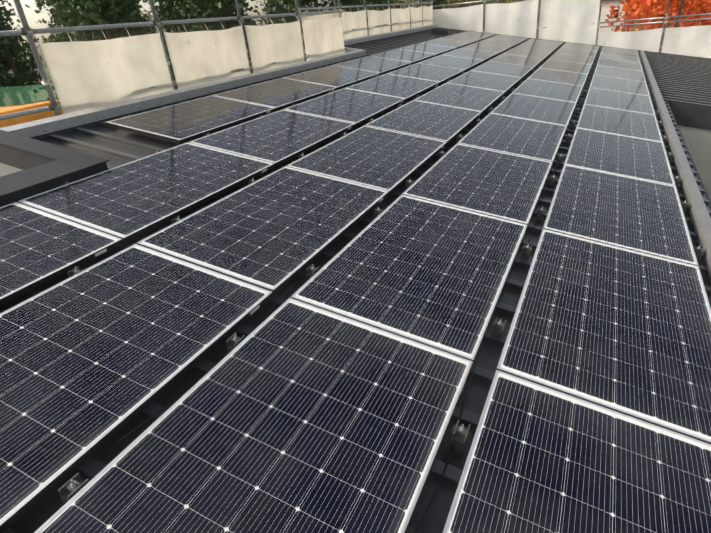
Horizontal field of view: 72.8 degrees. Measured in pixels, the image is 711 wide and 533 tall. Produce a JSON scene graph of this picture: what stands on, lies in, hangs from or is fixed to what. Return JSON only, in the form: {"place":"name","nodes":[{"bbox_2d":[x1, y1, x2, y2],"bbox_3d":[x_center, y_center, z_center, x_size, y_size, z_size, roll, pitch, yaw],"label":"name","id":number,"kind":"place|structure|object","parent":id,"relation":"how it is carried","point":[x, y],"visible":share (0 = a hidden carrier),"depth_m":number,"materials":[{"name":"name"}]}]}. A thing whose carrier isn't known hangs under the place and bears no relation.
{"place":"outdoors","nodes":[
{"label":"outdoors","id":0,"kind":"place"},
{"bbox_2d":[0,84,56,106],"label":"court fence","id":1,"kind":"object","parent":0,"point":[23,100],"visible":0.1,"depth_m":66.30,"materials":[{"name":"green metal"}]},
{"bbox_2d":[0,0,540,60],"label":"sky","id":2,"kind":"structure","parent":0,"point":[32,18],"materials":[{"name":"white"}]},
{"bbox_2d":[0,5,685,106],"bbox_3d":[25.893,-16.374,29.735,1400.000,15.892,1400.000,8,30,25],"label":"ground","id":3,"kind":"structure","parent":0,"point":[48,74],"depth_m":111.05,"materials":[{"name":"soil"}]},
{"bbox_2d":[0,20,39,104],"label":"tree","id":4,"kind":"object","parent":3,"relation":"on","point":[16,60],"visible":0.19,"depth_m":82.71,"materials":[{"name":"green plant"}]},
{"bbox_2d":[0,0,51,103],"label":"tree","id":5,"kind":"object","parent":3,"relation":"on","point":[22,76],"visible":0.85,"depth_m":72.56,"materials":[{"name":"green plant"}]},
{"bbox_2d":[0,100,62,127],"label":"orange tarpaulin stack","id":6,"kind":"object","parent":3,"relation":"on","point":[21,119],"visible":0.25,"depth_m":25.81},
{"bbox_2d":[25,0,82,99],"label":"conifer tree","id":7,"kind":"object","parent":3,"relation":"on","point":[39,7],"depth_m":37.30,"materials":[{"name":"green plant"}]},
{"bbox_2d":[45,0,73,36],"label":"tree","id":8,"kind":"object","parent":3,"relation":"on","point":[53,13],"visible":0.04,"depth_m":72.30,"materials":[{"name":"green plant"}]},
{"bbox_2d":[34,0,170,100],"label":"conifer tree","id":9,"kind":"object","parent":3,"relation":"on","point":[61,14],"visible":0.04,"depth_m":29.45,"materials":[{"name":"green plant"}]},
{"bbox_2d":[57,0,177,103],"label":"conifer tree","id":10,"kind":"object","parent":3,"relation":"on","point":[115,11],"visible":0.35,"depth_m":22.98,"materials":[{"name":"green plant"}]},
{"bbox_2d":[140,0,188,80],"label":"conifer tree","id":11,"kind":"object","parent":3,"relation":"on","point":[168,30],"visible":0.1,"depth_m":48.46,"materials":[{"name":"green plant"}]},
{"bbox_2d":[145,0,200,80],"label":"conifer tree","id":12,"kind":"object","parent":3,"relation":"on","point":[169,11],"visible":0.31,"depth_m":39.67,"materials":[{"name":"green plant"}]},
{"bbox_2d":[175,0,266,89],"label":"conifer tree","id":13,"kind":"object","parent":3,"relation":"on","point":[212,8],"visible":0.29,"depth_m":26.36,"materials":[{"name":"green plant"}]},
{"bbox_2d":[188,0,260,69],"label":"conifer tree","id":14,"kind":"object","parent":3,"relation":"on","point":[240,6],"visible":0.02,"depth_m":32.62,"materials":[{"name":"green plant"}]},
{"bbox_2d":[261,0,304,25],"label":"conifer tree","id":15,"kind":"object","parent":3,"relation":"on","point":[273,4],"visible":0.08,"depth_m":40.56,"materials":[{"name":"green plant"}]},
{"bbox_2d":[267,0,327,60],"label":"conifer tree","id":16,"kind":"object","parent":3,"relation":"on","point":[289,19],"visible":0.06,"depth_m":35.39,"materials":[{"name":"green plant"}]},
{"bbox_2d":[310,0,361,11],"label":"conifer tree","id":17,"kind":"object","parent":3,"relation":"on","point":[346,3],"visible":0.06,"depth_m":34.01,"materials":[{"name":"green plant"}]},
{"bbox_2d":[0,0,710,120],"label":"scaffold pipes","id":18,"kind":"object","parent":3,"relation":"on","point":[21,14],"visible":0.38,"depth_m":6.59,"materials":[{"name":"metal"}]},
{"bbox_2d":[33,27,173,113],"bbox_3d":[-2.827,-1.748,6.152,0.134,2.363,1.706,7,30,24],"label":"canvas sheet","id":19,"kind":"object","parent":18,"relation":"on","point":[84,75],"visible":0.48,"depth_m":5.68,"materials":[{"name":"fabric"}]},
{"bbox_2d":[161,20,249,88],"bbox_3d":[-2.063,-2.526,7.520,0.109,2.363,1.706,8,30,25],"label":"canvas sheet","id":20,"kind":"object","parent":18,"relation":"on","point":[199,57],"visible":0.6,"depth_m":7.09,"materials":[{"name":"fabric"}]},
{"bbox_2d":[242,16,304,72],"bbox_3d":[-1.333,-3.309,8.905,0.118,2.363,1.706,8,30,25],"label":"canvas sheet","id":21,"kind":"object","parent":18,"relation":"on","point":[280,45],"visible":0.48,"depth_m":8.52,"materials":[{"name":"fabric"}]},
{"bbox_2d":[299,8,338,20],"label":"canvas sheet","id":22,"kind":"object","parent":18,"relation":"attached to","point":[325,17],"visible":0.1,"depth_m":10.73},
{"bbox_2d":[300,14,344,60],"bbox_3d":[-0.551,-4.085,10.265,0.133,2.363,1.706,8,30,25],"label":"canvas sheet","id":23,"kind":"object","parent":18,"relation":"on","point":[323,38],"visible":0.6,"depth_m":9.82,"materials":[{"name":"fabric"}]},
{"bbox_2d":[21,0,667,111],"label":"scaffold collars","id":24,"kind":"structure","parent":18,"relation":"on","point":[30,32],"depth_m":6.51,"materials":[{"name":"metal"}]},
{"bbox_2d":[336,7,367,39],"bbox_3d":[0.009,-5.957,13.452,0.111,2.317,1.756,7,30,24],"label":"canvas sheet","id":25,"kind":"object","parent":18,"relation":"on","point":[356,21],"visible":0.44,"depth_m":13.20,"materials":[{"name":"fabric"}]},
{"bbox_2d":[366,7,390,34],"bbox_3d":[0.798,-6.757,14.857,0.127,2.317,1.756,8,30,25],"label":"canvas sheet","id":26,"kind":"object","parent":18,"relation":"on","point":[375,18],"visible":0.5,"depth_m":14.52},
{"bbox_2d":[390,5,409,30],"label":"canvas sheet","id":27,"kind":"object","parent":18,"relation":"on","point":[400,18],"visible":0.38,"depth_m":15.86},
{"bbox_2d":[410,4,421,27],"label":"canvas sheet","id":28,"kind":"object","parent":18,"relation":"on","point":[416,16],"visible":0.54,"depth_m":17.10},
{"bbox_2d":[422,3,432,25],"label":"canvas sheet","id":29,"kind":"object","parent":18,"relation":"on","point":[427,12],"visible":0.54,"depth_m":18.10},
{"bbox_2d":[433,2,483,31],"bbox_3d":[3.965,-8.555,18.723,1.974,2.933,0.147,8,30,25],"label":"canvas sheet","id":30,"kind":"object","parent":18,"relation":"attached to","point":[469,18],"visible":0.4,"depth_m":18.23,"materials":[{"name":"white"}]},
{"bbox_2d":[485,0,538,38],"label":"canvas sheet","id":31,"kind":"object","parent":18,"relation":"on","point":[518,19],"visible":0.5,"depth_m":17.49,"materials":[{"name":"white"}]},
{"bbox_2d":[538,0,599,44],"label":"canvas sheet","id":32,"kind":"object","parent":18,"relation":"on","point":[566,20],"visible":0.4,"depth_m":16.79,"materials":[{"name":"white"}]},
{"bbox_2d":[597,24,663,51],"bbox_3d":[9.364,-6.588,16.847,1.925,3.231,0.117,8,30,25],"label":"canvas sheet","id":33,"kind":"object","parent":18,"relation":"on","point":[647,40],"visible":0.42,"depth_m":16.24,"materials":[{"name":"white"}]},
{"bbox_2d":[661,23,710,57],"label":"canvas sheet","id":34,"kind":"object","parent":18,"relation":"on","point":[694,41],"visible":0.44,"depth_m":15.67,"materials":[{"name":"white"}]},
{"bbox_2d":[362,0,407,31],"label":"scaffolding","id":35,"kind":"object","parent":3,"relation":"on","point":[371,2],"visible":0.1,"depth_m":44.00,"materials":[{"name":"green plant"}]},
{"bbox_2d":[416,0,455,25],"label":"conifer tree","id":36,"kind":"object","parent":3,"relation":"on","point":[436,2],"visible":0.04,"depth_m":48.44,"materials":[{"name":"green plant"}]},
{"bbox_2d":[418,0,513,20],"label":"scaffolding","id":37,"kind":"object","parent":3,"relation":"on","point":[470,4],"visible":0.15,"depth_m":44.51,"materials":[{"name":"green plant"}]},
{"bbox_2d":[595,0,624,42],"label":"building","id":38,"kind":"structure","parent":3,"relation":"on","point":[605,9],"depth_m":76.25,"materials":[{"name":"white"}]},
{"bbox_2d":[620,0,688,28],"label":"autumn tree","id":39,"kind":"object","parent":3,"relation":"on","point":[661,14],"visible":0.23,"depth_m":71.93,"materials":[{"name":"orange plant"}]},
{"bbox_2d":[605,0,710,51],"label":"autumn tree","id":40,"kind":"object","parent":3,"relation":"on","point":[673,4],"visible":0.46,"depth_m":48.48,"materials":[{"name":"orange plant"}]},
{"bbox_2d":[649,0,701,26],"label":"autumn tree","id":41,"kind":"object","parent":3,"relation":"on","point":[655,13],"visible":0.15,"depth_m":60.82,"materials":[{"name":"orange plant"}]},
{"bbox_2d":[683,0,710,21],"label":"autumn tree","id":42,"kind":"object","parent":3,"relation":"on","point":[697,2],"visible":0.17,"depth_m":52.99,"materials":[{"name":"orange plant"}]},
{"bbox_2d":[0,28,710,532],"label":"roof","id":43,"kind":"structure","parent":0,"point":[680,78],"depth_m":3.19,"materials":[{"name":"metal"}]},
{"bbox_2d":[0,202,122,305],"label":"solar panel","id":44,"kind":"object","parent":43,"relation":"on","point":[38,248],"visible":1,"depth_m":2.85,"materials":[{"name":"black glass"}]},
{"bbox_2d":[58,473,89,506],"bbox_3d":[-0.942,0.763,1.627,0.073,0.131,0.094,18,34,21],"label":"panel clamp","id":45,"kind":"object","parent":43,"relation":"on","point":[75,484],"visible":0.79,"depth_m":1.60,"materials":[{"name":"metal"}]},
{"bbox_2d":[0,244,272,532],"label":"solar panel","id":46,"kind":"object","parent":43,"relation":"on","point":[95,358],"visible":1,"depth_m":2.13,"materials":[{"name":"black glass"}]},
{"bbox_2d":[17,142,274,242],"bbox_3d":[-1.522,-0.666,3.804,0.993,0.037,1.660,17,34,20],"label":"solar panel","id":47,"kind":"object","parent":43,"relation":"on","point":[127,202],"visible":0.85,"depth_m":3.61,"materials":[{"name":"black glass"}]},
{"bbox_2d":[105,95,275,143],"bbox_3d":[-1.791,-1.714,5.486,0.993,0.036,1.660,17,34,20],"label":"solar panel","id":48,"kind":"object","parent":43,"relation":"on","point":[180,123],"visible":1,"depth_m":5.31,"materials":[{"name":"black glass"}]},
{"bbox_2d":[137,166,388,295],"bbox_3d":[-0.532,-0.362,3.432,0.993,0.036,1.660,17,34,20],"label":"solar panel","id":49,"kind":"object","parent":43,"relation":"on","point":[275,232],"visible":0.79,"depth_m":3.23,"materials":[{"name":"black glass"}]},
{"bbox_2d":[188,109,355,166],"bbox_3d":[-0.801,-1.411,5.114,0.993,0.037,1.660,17,34,20],"label":"solar panel","id":50,"kind":"object","parent":43,"relation":"on","point":[277,138],"visible":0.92,"depth_m":4.97,"materials":[{"name":"black glass"}]},
{"bbox_2d":[213,78,337,110],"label":"solar panel","id":51,"kind":"object","parent":43,"relation":"on","point":[279,93],"visible":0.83,"depth_m":6.68,"materials":[{"name":"black glass"}]},
{"bbox_2d":[0,54,599,532],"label":"dc cables","id":52,"kind":"object","parent":43,"relation":"on","point":[448,450],"visible":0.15,"depth_m":1.95,"materials":[{"name":"black rubber"}]},
{"bbox_2d":[304,264,319,283],"bbox_3d":[-0.255,0.045,2.885,0.073,0.131,0.094,18,34,21],"label":"panel clamp","id":53,"kind":"object","parent":43,"relation":"on","point":[311,270],"visible":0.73,"depth_m":2.86,"materials":[{"name":"metal"}]},
{"bbox_2d":[283,65,380,88],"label":"solar panel","id":54,"kind":"object","parent":43,"relation":"on","point":[339,77],"visible":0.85,"depth_m":8.00,"materials":[{"name":"grey glass"}]},
{"bbox_2d":[285,88,405,125],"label":"solar panel","id":55,"kind":"object","parent":43,"relation":"on","point":[357,107],"visible":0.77,"depth_m":6.30,"materials":[{"name":"black glass"}]},
{"bbox_2d":[0,24,710,208],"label":"roof edge trims","id":56,"kind":"object","parent":43,"relation":"on","point":[35,158],"visible":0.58,"depth_m":5.00,"materials":[{"name":"metal"}]},
{"bbox_2d":[0,163,21,176],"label":"skylight","id":57,"kind":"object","parent":56,"relation":"on","point":[5,169],"depth_m":4.17,"materials":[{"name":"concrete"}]},
{"bbox_2d":[225,332,244,355],"bbox_3d":[-0.569,0.376,2.300,0.073,0.131,0.094,16,33,18],"label":"panel clamp","id":58,"kind":"object","parent":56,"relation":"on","point":[233,341],"visible":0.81,"depth_m":2.27,"materials":[{"name":"metal"}]},
{"bbox_2d":[34,298,472,532],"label":"solar panel","id":59,"kind":"object","parent":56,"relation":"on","point":[290,415],"visible":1,"depth_m":1.78,"materials":[{"name":"black glass"}]},
{"bbox_2d":[422,38,471,48],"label":"solar panel","id":60,"kind":"object","parent":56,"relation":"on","point":[450,43],"visible":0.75,"depth_m":13.28,"materials":[{"name":"grey glass"}]},
{"bbox_2d":[449,420,470,457],"bbox_3d":[0.419,0.679,1.930,0.073,0.131,0.094,16,33,19],"label":"panel clamp","id":61,"kind":"object","parent":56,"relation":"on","point":[460,437],"visible":0.98,"depth_m":1.91,"materials":[{"name":"metal"}]},
{"bbox_2d":[440,35,484,42],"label":"solar panel","id":62,"kind":"object","parent":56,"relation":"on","point":[464,38],"visible":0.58,"depth_m":14.60,"materials":[{"name":"grey glass"}]},
{"bbox_2d":[454,31,495,38],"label":"solar panel","id":63,"kind":"object","parent":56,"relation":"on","point":[477,34],"visible":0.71,"depth_m":15.92,"materials":[{"name":"grey glass"}]},
{"bbox_2d":[447,70,521,92],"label":"solar panel","id":64,"kind":"object","parent":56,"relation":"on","point":[498,82],"visible":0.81,"depth_m":8.59,"materials":[{"name":"grey glass"}]},
{"bbox_2d":[472,61,533,78],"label":"solar panel","id":65,"kind":"object","parent":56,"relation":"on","point":[514,70],"visible":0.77,"depth_m":9.91,"materials":[{"name":"grey glass"}]},
{"bbox_2d":[489,35,528,42],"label":"solar panel","id":66,"kind":"object","parent":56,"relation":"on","point":[510,38],"visible":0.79,"depth_m":15.54,"materials":[{"name":"grey glass"}]},
{"bbox_2d":[458,113,566,163],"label":"solar panel","id":67,"kind":"object","parent":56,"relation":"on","point":[540,140],"visible":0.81,"depth_m":5.55,"materials":[{"name":"black glass"}]},
{"bbox_2d":[490,93,575,125],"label":"solar panel","id":68,"kind":"object","parent":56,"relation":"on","point":[549,110],"visible":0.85,"depth_m":6.89,"materials":[{"name":"grey glass"}]},
{"bbox_2d":[512,78,582,103],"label":"solar panel","id":69,"kind":"object","parent":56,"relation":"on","point":[551,90],"visible":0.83,"depth_m":8.21,"materials":[{"name":"grey glass"}]},
{"bbox_2d":[529,68,587,85],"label":"solar panel","id":70,"kind":"object","parent":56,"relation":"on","point":[560,76],"visible":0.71,"depth_m":9.55,"materials":[{"name":"grey glass"}]},
{"bbox_2d":[539,59,591,73],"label":"solar panel","id":71,"kind":"object","parent":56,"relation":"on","point":[566,66],"visible":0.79,"depth_m":10.86,"materials":[{"name":"grey glass"}]},
{"bbox_2d":[584,87,654,114],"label":"solar panel","id":72,"kind":"object","parent":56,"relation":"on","point":[640,103],"visible":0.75,"depth_m":7.84,"materials":[{"name":"grey glass"}]},
{"bbox_2d":[564,127,675,185],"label":"solar panel","id":73,"kind":"object","parent":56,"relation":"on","point":[635,157],"visible":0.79,"depth_m":5.18,"materials":[{"name":"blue glass"}]},
{"bbox_2d":[577,104,662,141],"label":"solar panel","id":74,"kind":"object","parent":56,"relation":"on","point":[621,122],"visible":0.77,"depth_m":6.52,"materials":[{"name":"grey glass"}]},
{"bbox_2d":[590,75,649,95],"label":"solar panel","id":75,"kind":"object","parent":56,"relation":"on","point":[620,85],"visible":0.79,"depth_m":9.15,"materials":[{"name":"grey glass"}]},
{"bbox_2d":[594,65,645,81],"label":"solar panel","id":76,"kind":"object","parent":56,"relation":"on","point":[622,73],"visible":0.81,"depth_m":10.48,"materials":[{"name":"grey glass"}]},
{"bbox_2d":[286,125,446,194],"bbox_3d":[0.188,-1.104,4.743,0.993,0.037,1.660,17,34,20],"label":"solar panel","id":77,"kind":"object","parent":43,"relation":"on","point":[386,160],"visible":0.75,"depth_m":4.59,"materials":[{"name":"black glass"}]},
{"bbox_2d":[334,56,412,74],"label":"solar panel","id":78,"kind":"object","parent":43,"relation":"on","point":[377,64],"visible":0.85,"depth_m":9.32,"materials":[{"name":"grey glass"}]},
{"bbox_2d":[346,74,439,100],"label":"solar panel","id":79,"kind":"object","parent":43,"relation":"on","point":[407,88],"visible":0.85,"depth_m":7.64,"materials":[{"name":"grey glass"}]},
{"bbox_2d":[371,49,436,63],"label":"solar panel","id":80,"kind":"object","parent":43,"relation":"on","point":[407,55],"visible":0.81,"depth_m":10.66,"materials":[{"name":"grey glass"}]},
{"bbox_2d":[291,194,526,364],"bbox_3d":[0.457,-0.057,3.061,0.993,0.036,1.660,17,34,20],"label":"solar panel","id":81,"kind":"object","parent":43,"relation":"on","point":[429,273],"visible":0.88,"depth_m":2.84,"materials":[{"name":"black glass"}]},
{"bbox_2d":[365,100,481,143],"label":"solar panel","id":82,"kind":"object","parent":43,"relation":"on","point":[447,124],"visible":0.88,"depth_m":5.93,"materials":[{"name":"black glass"}]},
{"bbox_2d":[387,63,464,83],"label":"solar panel","id":83,"kind":"object","parent":43,"relation":"on","point":[441,74],"visible":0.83,"depth_m":8.96,"materials":[{"name":"grey glass"}]},
{"bbox_2d":[399,43,455,55],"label":"solar panel","id":84,"kind":"object","parent":43,"relation":"on","point":[431,48],"visible":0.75,"depth_m":11.97,"materials":[{"name":"grey glass"}]},
{"bbox_2d":[419,55,483,70],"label":"solar panel","id":85,"kind":"object","parent":43,"relation":"on","point":[465,64],"visible":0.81,"depth_m":10.27,"materials":[{"name":"grey glass"}]},
{"bbox_2d":[414,83,504,112],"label":"solar panel","id":86,"kind":"object","parent":43,"relation":"on","point":[483,100],"visible":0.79,"depth_m":7.26,"materials":[{"name":"grey glass"}]},
{"bbox_2d":[442,48,498,60],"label":"solar panel","id":87,"kind":"object","parent":43,"relation":"on","point":[474,54],"visible":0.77,"depth_m":11.59,"materials":[{"name":"grey glass"}]},
{"bbox_2d":[402,143,552,226],"bbox_3d":[1.178,-0.802,4.370,0.993,0.037,1.660,17,34,20],"label":"solar panel","id":88,"kind":"object","parent":43,"relation":"on","point":[502,185],"visible":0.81,"depth_m":4.21,"materials":[{"name":"black glass"}]},
{"bbox_2d":[462,43,510,53],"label":"solar panel","id":89,"kind":"object","parent":43,"relation":"on","point":[488,47],"visible":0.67,"depth_m":12.94,"materials":[{"name":"grey glass"}]},
{"bbox_2d":[476,38,519,47],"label":"solar panel","id":90,"kind":"object","parent":43,"relation":"on","point":[511,44],"visible":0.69,"depth_m":14.22,"materials":[{"name":"grey glass"}]},
{"bbox_2d":[491,317,506,338],"bbox_3d":[0.754,0.331,2.546,0.073,0.131,0.094,17,33,20],"label":"panel clamp","id":91,"kind":"object","parent":43,"relation":"on","point":[499,327],"visible":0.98,"depth_m":2.52,"materials":[{"name":"metal"}]},
{"bbox_2d":[489,54,543,67],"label":"solar panel","id":92,"kind":"object","parent":43,"relation":"on","point":[534,62],"visible":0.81,"depth_m":11.22,"materials":[{"name":"grey glass"}]},
{"bbox_2d":[520,244,532,259],"bbox_3d":[1.171,-0.098,3.301,0.073,0.131,0.094,16,33,19],"label":"panel clamp","id":93,"kind":"object","parent":43,"relation":"on","point":[526,251],"visible":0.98,"depth_m":3.28,"materials":[{"name":"metal"}]},
{"bbox_2d":[503,48,550,58],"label":"solar panel","id":94,"kind":"object","parent":43,"relation":"on","point":[529,53],"visible":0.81,"depth_m":12.55,"materials":[{"name":"grey glass"}]},
{"bbox_2d":[515,43,557,52],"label":"solar panel","id":95,"kind":"object","parent":43,"relation":"on","point":[546,48],"visible":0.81,"depth_m":13.86,"materials":[{"name":"grey glass"}]},
{"bbox_2d":[534,206,545,223],"bbox_3d":[1.492,-0.423,3.881,0.073,0.131,0.094,17,33,19],"label":"panel clamp","id":96,"kind":"object","parent":43,"relation":"on","point":[540,215],"visible":0.92,"depth_m":3.86,"materials":[{"name":"metal"}]},
{"bbox_2d":[524,39,562,46],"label":"solar panel","id":97,"kind":"object","parent":43,"relation":"on","point":[545,42],"visible":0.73,"depth_m":15.18,"materials":[{"name":"grey glass"}]},
{"bbox_2d":[549,53,594,64],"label":"solar panel","id":98,"kind":"object","parent":43,"relation":"on","point":[573,58],"visible":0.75,"depth_m":12.17,"materials":[{"name":"grey glass"}]},
{"bbox_2d":[556,47,596,56],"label":"solar panel","id":99,"kind":"object","parent":43,"relation":"on","point":[580,52],"visible":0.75,"depth_m":13.49,"materials":[{"name":"grey glass"}]},
{"bbox_2d":[443,370,710,532],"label":"solar panel","id":100,"kind":"object","parent":43,"relation":"on","point":[542,459],"visible":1,"depth_m":1.76,"materials":[{"name":"black glass"}]},
{"bbox_2d":[562,43,598,50],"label":"solar panel","id":101,"kind":"object","parent":43,"relation":"on","point":[580,46],"visible":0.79,"depth_m":14.81,"materials":[{"name":"grey glass"}]},
{"bbox_2d":[496,229,710,443],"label":"solar panel","id":102,"kind":"object","parent":43,"relation":"on","point":[621,330],"visible":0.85,"depth_m":2.48,"materials":[{"name":"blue glass"}]},
{"bbox_2d":[597,58,642,70],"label":"solar panel","id":103,"kind":"object","parent":43,"relation":"on","point":[620,64],"visible":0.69,"depth_m":11.81,"materials":[{"name":"grey glass"}]},
{"bbox_2d":[599,52,640,62],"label":"solar panel","id":104,"kind":"object","parent":43,"relation":"on","point":[614,56],"visible":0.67,"depth_m":13.13,"materials":[{"name":"grey glass"}]},
{"bbox_2d":[601,47,638,55],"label":"solar panel","id":105,"kind":"object","parent":43,"relation":"on","point":[620,51],"visible":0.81,"depth_m":14.41,"materials":[{"name":"grey glass"}]},
{"bbox_2d":[543,164,698,265],"bbox_3d":[2.168,-0.499,3.998,0.993,0.036,1.660,17,34,20],"label":"solar panel","id":106,"kind":"object","parent":43,"relation":"on","point":[637,214],"visible":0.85,"depth_m":3.83,"materials":[{"name":"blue glass"}]},
{"bbox_2d":[640,51,710,279],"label":"cable duct","id":107,"kind":"object","parent":43,"relation":"on","point":[699,215],"visible":0.92,"depth_m":4.74,"materials":[{"name":"metal"}]},
{"bbox_2d":[693,245,703,264],"bbox_3d":[2.448,-0.095,3.463,0.073,0.131,0.094,16,33,19],"label":"panel clamp","id":108,"kind":"object","parent":43,"relation":"on","point":[699,251],"visible":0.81,"depth_m":3.44,"materials":[{"name":"metal"}]},
{"bbox_2d":[431,27,447,34],"bbox_3d":[2.830,-7.894,16.134,0.560,0.206,0.320,9,32,8],"label":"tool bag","id":109,"kind":"object","parent":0,"point":[442,31],"visible":1,"depth_m":16.03,"materials":[{"name":"black fabric"}]},
{"bbox_2d":[678,125,710,200],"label":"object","id":110,"kind":"structure","parent":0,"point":[697,141],"depth_m":8.85,"materials":[{"name":"grey"}]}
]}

